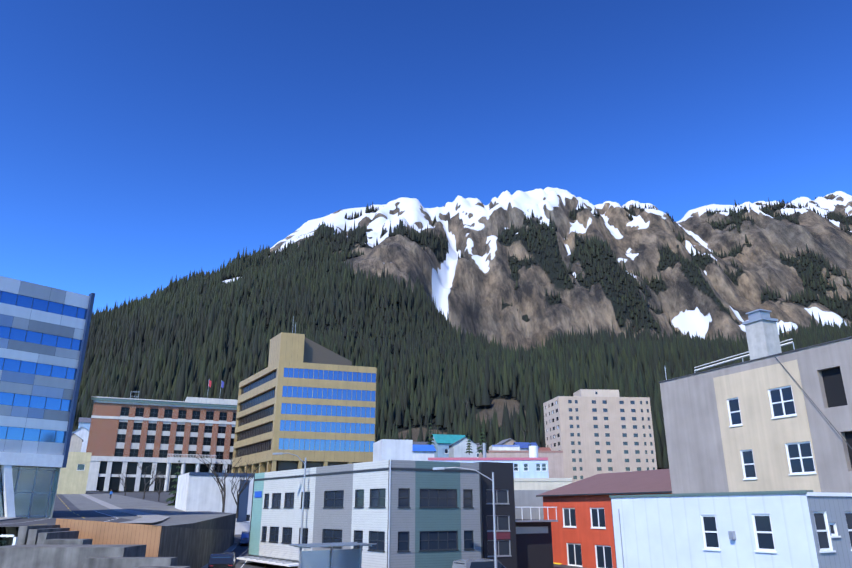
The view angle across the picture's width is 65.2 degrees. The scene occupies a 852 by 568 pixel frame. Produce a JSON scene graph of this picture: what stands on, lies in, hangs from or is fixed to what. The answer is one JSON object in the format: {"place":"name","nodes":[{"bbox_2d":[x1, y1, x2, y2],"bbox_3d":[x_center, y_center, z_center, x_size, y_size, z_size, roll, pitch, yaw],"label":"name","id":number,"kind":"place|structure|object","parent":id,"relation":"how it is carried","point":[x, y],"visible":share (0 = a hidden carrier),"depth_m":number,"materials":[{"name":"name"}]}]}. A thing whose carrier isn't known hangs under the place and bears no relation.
{"place":"outdoors","nodes":[
{"label":"outdoors","id":0,"kind":"place"},
{"bbox_2d":[0,486,168,525],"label":"street","id":1,"kind":"structure","parent":0,"point":[65,508],"depth_m":71.02,"materials":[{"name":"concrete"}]},
{"bbox_2d":[0,490,235,529],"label":"street terrace","id":2,"kind":"structure","parent":0,"point":[199,519],"depth_m":88.63,"materials":[{"name":"grey concrete"}]},
{"bbox_2d":[86,380,237,490],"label":"office building","id":3,"kind":"structure","parent":2,"relation":"on","point":[127,435],"depth_m":231.02,"materials":[{"name":"brick"}]},
{"bbox_2d":[165,460,181,505],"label":"conifer tree","id":4,"kind":"object","parent":2,"relation":"on","point":[174,491],"visible":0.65,"depth_m":113.63,"materials":[{"name":"green plant"}]},
{"bbox_2d":[175,472,253,533],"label":"white building","id":5,"kind":"structure","parent":2,"relation":"on","point":[198,491],"depth_m":96.83,"materials":[{"name":"white paint"}]},
{"bbox_2d":[86,491,171,491],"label":"fourth street","id":6,"kind":"structure","parent":0,"point":[127,491],"depth_m":211.49,"materials":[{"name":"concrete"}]},
{"bbox_2d":[201,534,276,567],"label":"side street","id":7,"kind":"structure","parent":0,"point":[237,548],"depth_m":73.55,"materials":[{"name":"grey asphalt"}]},
{"bbox_2d":[0,518,234,567],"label":"building","id":8,"kind":"structure","parent":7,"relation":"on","point":[66,543],"depth_m":41.49,"materials":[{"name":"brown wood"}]},
{"bbox_2d":[192,451,241,511],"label":"bare tree","id":9,"kind":"object","parent":7,"relation":"on","point":[223,489],"visible":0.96,"depth_m":91.96,"materials":[{"name":"grey plant"}]},
{"bbox_2d":[208,552,235,567],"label":"dark suv","id":10,"kind":"object","parent":7,"relation":"on","point":[222,560],"visible":1,"depth_m":52.52,"materials":[{"name":"grey paint"}]},
{"bbox_2d":[240,531,249,545],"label":"car","id":11,"kind":"object","parent":7,"relation":"on","point":[244,537],"visible":0.46,"depth_m":81.82,"materials":[{"name":"blue paint"}]},
{"bbox_2d":[231,461,262,517],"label":"bare tree","id":12,"kind":"object","parent":7,"relation":"on","point":[240,492],"visible":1,"depth_m":94.73,"materials":[{"name":"grey plant"}]},
{"bbox_2d":[273,453,305,567],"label":"street lamp","id":13,"kind":"object","parent":7,"relation":"on","point":[301,531],"visible":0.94,"depth_m":58.78,"materials":[{"name":"silver metal"}]},
{"bbox_2d":[289,542,376,567],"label":"bus shelter","id":14,"kind":"object","parent":7,"relation":"on","point":[344,558],"visible":1,"depth_m":42.69,"materials":[{"name":"grey glass"}]},
{"bbox_2d":[56,490,584,567],"bbox_3d":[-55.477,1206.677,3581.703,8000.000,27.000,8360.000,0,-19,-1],"label":"ground","id":15,"kind":"structure","parent":0,"point":[153,496],"depth_m":175.59,"materials":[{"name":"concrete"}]},
{"bbox_2d":[0,276,94,545],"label":"panel tower","id":16,"kind":"structure","parent":15,"relation":"on","point":[44,331],"depth_m":67.71,"materials":[{"name":"blue glass"}]},
{"bbox_2d":[58,433,82,481],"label":"tan house","id":17,"kind":"structure","parent":15,"relation":"on","point":[76,441],"depth_m":244.31,"materials":[{"name":"beige paint"}]},
{"bbox_2d":[57,452,91,493],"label":"building","id":18,"kind":"structure","parent":15,"relation":"on","point":[73,477],"depth_m":183.03,"materials":[{"name":"beige paint"}]},
{"bbox_2d":[72,427,88,451],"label":"white house","id":19,"kind":"structure","parent":15,"relation":"on","point":[82,433],"depth_m":293.80,"materials":[{"name":"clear paint"}]},
{"bbox_2d":[78,417,90,430],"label":"blue house","id":20,"kind":"structure","parent":15,"relation":"on","point":[85,423],"depth_m":353.78,"materials":[{"name":"clear paint"}]},
{"bbox_2d":[116,471,128,495],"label":"bare tree","id":21,"kind":"object","parent":15,"relation":"on","point":[123,481],"visible":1,"depth_m":165.98,"materials":[{"name":"grey plant"}]},
{"bbox_2d":[138,462,159,498],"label":"bare tree","id":22,"kind":"object","parent":15,"relation":"on","point":[149,480],"visible":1,"depth_m":152.31,"materials":[{"name":"grey plant"}]},
{"bbox_2d":[156,470,166,500],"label":"bare tree","id":23,"kind":"object","parent":15,"relation":"on","point":[160,484],"visible":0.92,"depth_m":156.73,"materials":[{"name":"grey plant"}]},
{"bbox_2d":[231,316,376,472],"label":"court building","id":24,"kind":"structure","parent":15,"relation":"on","point":[302,396],"depth_m":163.21,"materials":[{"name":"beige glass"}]},
{"bbox_2d":[237,460,482,567],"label":"office building","id":25,"kind":"structure","parent":15,"relation":"on","point":[410,514],"depth_m":52.14,"materials":[{"name":"grey paint"}]},
{"bbox_2d":[373,439,412,460],"bbox_3d":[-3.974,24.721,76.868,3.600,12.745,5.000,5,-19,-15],"label":"roof plant room","id":26,"kind":"object","parent":25,"relation":"on","point":[388,449],"visible":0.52,"depth_m":76.36,"materials":[{"name":"white paint"}]},
{"bbox_2d":[413,442,428,444],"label":"hill house","id":27,"kind":"structure","parent":15,"relation":"on","point":[419,443],"depth_m":237.20,"materials":[{"name":"white paint"}]},
{"bbox_2d":[412,445,435,460],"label":"house","id":28,"kind":"structure","parent":15,"relation":"on","point":[422,452],"depth_m":146.50,"materials":[{"name":"white paint"}]},
{"bbox_2d":[426,420,435,452],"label":"conifer tree","id":29,"kind":"object","parent":15,"relation":"on","point":[430,435],"visible":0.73,"depth_m":166.46,"materials":[{"name":"green plant"}]},
{"bbox_2d":[429,434,465,457],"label":"house","id":30,"kind":"structure","parent":15,"relation":"on","point":[443,442],"depth_m":186.75,"materials":[{"name":"clear metal"}]},
{"bbox_2d":[449,437,477,457],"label":"grey house","id":31,"kind":"structure","parent":15,"relation":"on","point":[458,448],"depth_m":171.01,"materials":[{"name":"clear paint"}]},
{"bbox_2d":[433,467,496,567],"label":"street lamp","id":32,"kind":"object","parent":15,"relation":"on","point":[494,522],"visible":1,"depth_m":47.34,"materials":[{"name":"silver metal"}]},
{"bbox_2d":[465,430,472,454],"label":"conifer tree","id":33,"kind":"object","parent":15,"relation":"on","point":[469,448],"visible":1,"depth_m":156.04,"materials":[{"name":"green plant"}]},
{"bbox_2d":[452,558,505,567],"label":"vehicle","id":34,"kind":"object","parent":15,"relation":"on","point":[476,563],"visible":0.96,"depth_m":46.64,"materials":[{"name":"grey paint"}]},
{"bbox_2d":[476,443,481,457],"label":"hill house","id":35,"kind":"structure","parent":15,"relation":"on","point":[479,445],"depth_m":204.32,"materials":[{"name":"grey paint"}]},
{"bbox_2d":[476,422,489,454],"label":"conifer tree","id":36,"kind":"object","parent":15,"relation":"on","point":[482,440],"visible":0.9,"depth_m":146.53,"materials":[{"name":"green plant"}]},
{"bbox_2d":[428,443,548,477],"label":"pale blue building","id":37,"kind":"structure","parent":15,"relation":"on","point":[533,465],"depth_m":114.16,"materials":[{"name":"clear paint"}]},
{"bbox_2d":[489,445,519,450],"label":"white blue house","id":38,"kind":"structure","parent":15,"relation":"on","point":[506,447],"depth_m":205.11,"materials":[{"name":"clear paint"}]},
{"bbox_2d":[495,438,516,444],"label":"hill house","id":39,"kind":"structure","parent":15,"relation":"on","point":[510,441],"depth_m":255.77,"materials":[{"name":"beige paint"}]},
{"bbox_2d":[474,462,557,567],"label":"building","id":40,"kind":"structure","parent":15,"relation":"on","point":[524,543],"depth_m":55.40,"materials":[{"name":"grey"}]},
{"bbox_2d":[479,450,563,477],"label":"building","id":41,"kind":"structure","parent":15,"relation":"on","point":[555,465],"depth_m":160.71,"materials":[{"name":"paint"}]},
{"bbox_2d":[513,442,538,450],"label":"hill house","id":42,"kind":"structure","parent":15,"relation":"on","point":[524,446],"depth_m":227.05,"materials":[{"name":"blue paint"}]},
{"bbox_2d":[514,490,549,519],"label":"building","id":43,"kind":"structure","parent":15,"relation":"on","point":[526,498],"depth_m":79.71,"materials":[{"name":"clear concrete"}]},
{"bbox_2d":[514,478,571,489],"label":"cream building","id":44,"kind":"structure","parent":15,"relation":"on","point":[536,483],"depth_m":95.77,"materials":[{"name":"beige paint"}]},
{"bbox_2d":[538,447,550,450],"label":"hill house","id":45,"kind":"structure","parent":15,"relation":"on","point":[544,449],"depth_m":245.66,"materials":[{"name":"pink paint"}]},
{"bbox_2d":[543,389,656,482],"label":"apartment tower","id":46,"kind":"structure","parent":15,"relation":"on","point":[590,432],"depth_m":237.91,"materials":[{"name":"beige concrete"}]},
{"bbox_2d":[536,469,671,567],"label":"orange building","id":47,"kind":"structure","parent":15,"relation":"on","point":[582,528],"depth_m":62.70,"materials":[{"name":"orange paint"}]},
{"bbox_2d":[609,490,851,567],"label":"white metal building","id":48,"kind":"structure","parent":15,"relation":"on","point":[787,529],"depth_m":30.07,"materials":[{"name":"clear metal"}]},
{"bbox_2d":[659,309,851,493],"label":"stucco block","id":49,"kind":"structure","parent":15,"relation":"on","point":[769,415],"depth_m":43.65,"materials":[{"name":"beige paint"}]},
{"bbox_2d":[0,0,851,313],"label":"sky","id":50,"kind":"structure","parent":0,"point":[144,143],"materials":[{"name":"blue"}]},
{"bbox_2d":[484,407,491,424],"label":"bare tree","id":51,"kind":"object","parent":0,"point":[488,418],"visible":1,"depth_m":336.73,"materials":[{"name":"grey plant"}]},
{"bbox_2d":[142,187,851,469],"bbox_3d":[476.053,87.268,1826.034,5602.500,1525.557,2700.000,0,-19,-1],"label":"mountain","id":52,"kind":"structure","parent":0,"point":[473,287],"depth_m":1782.76,"materials":[{"name":"grey stone"}]},
{"bbox_2d":[72,197,851,468],"bbox_3d":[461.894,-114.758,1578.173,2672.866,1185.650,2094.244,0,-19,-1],"label":"mountain conifers","id":53,"kind":"object","parent":52,"relation":"on","point":[212,325],"visible":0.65,"depth_m":817.59,"materials":[{"name":"green plant"}]}
]}

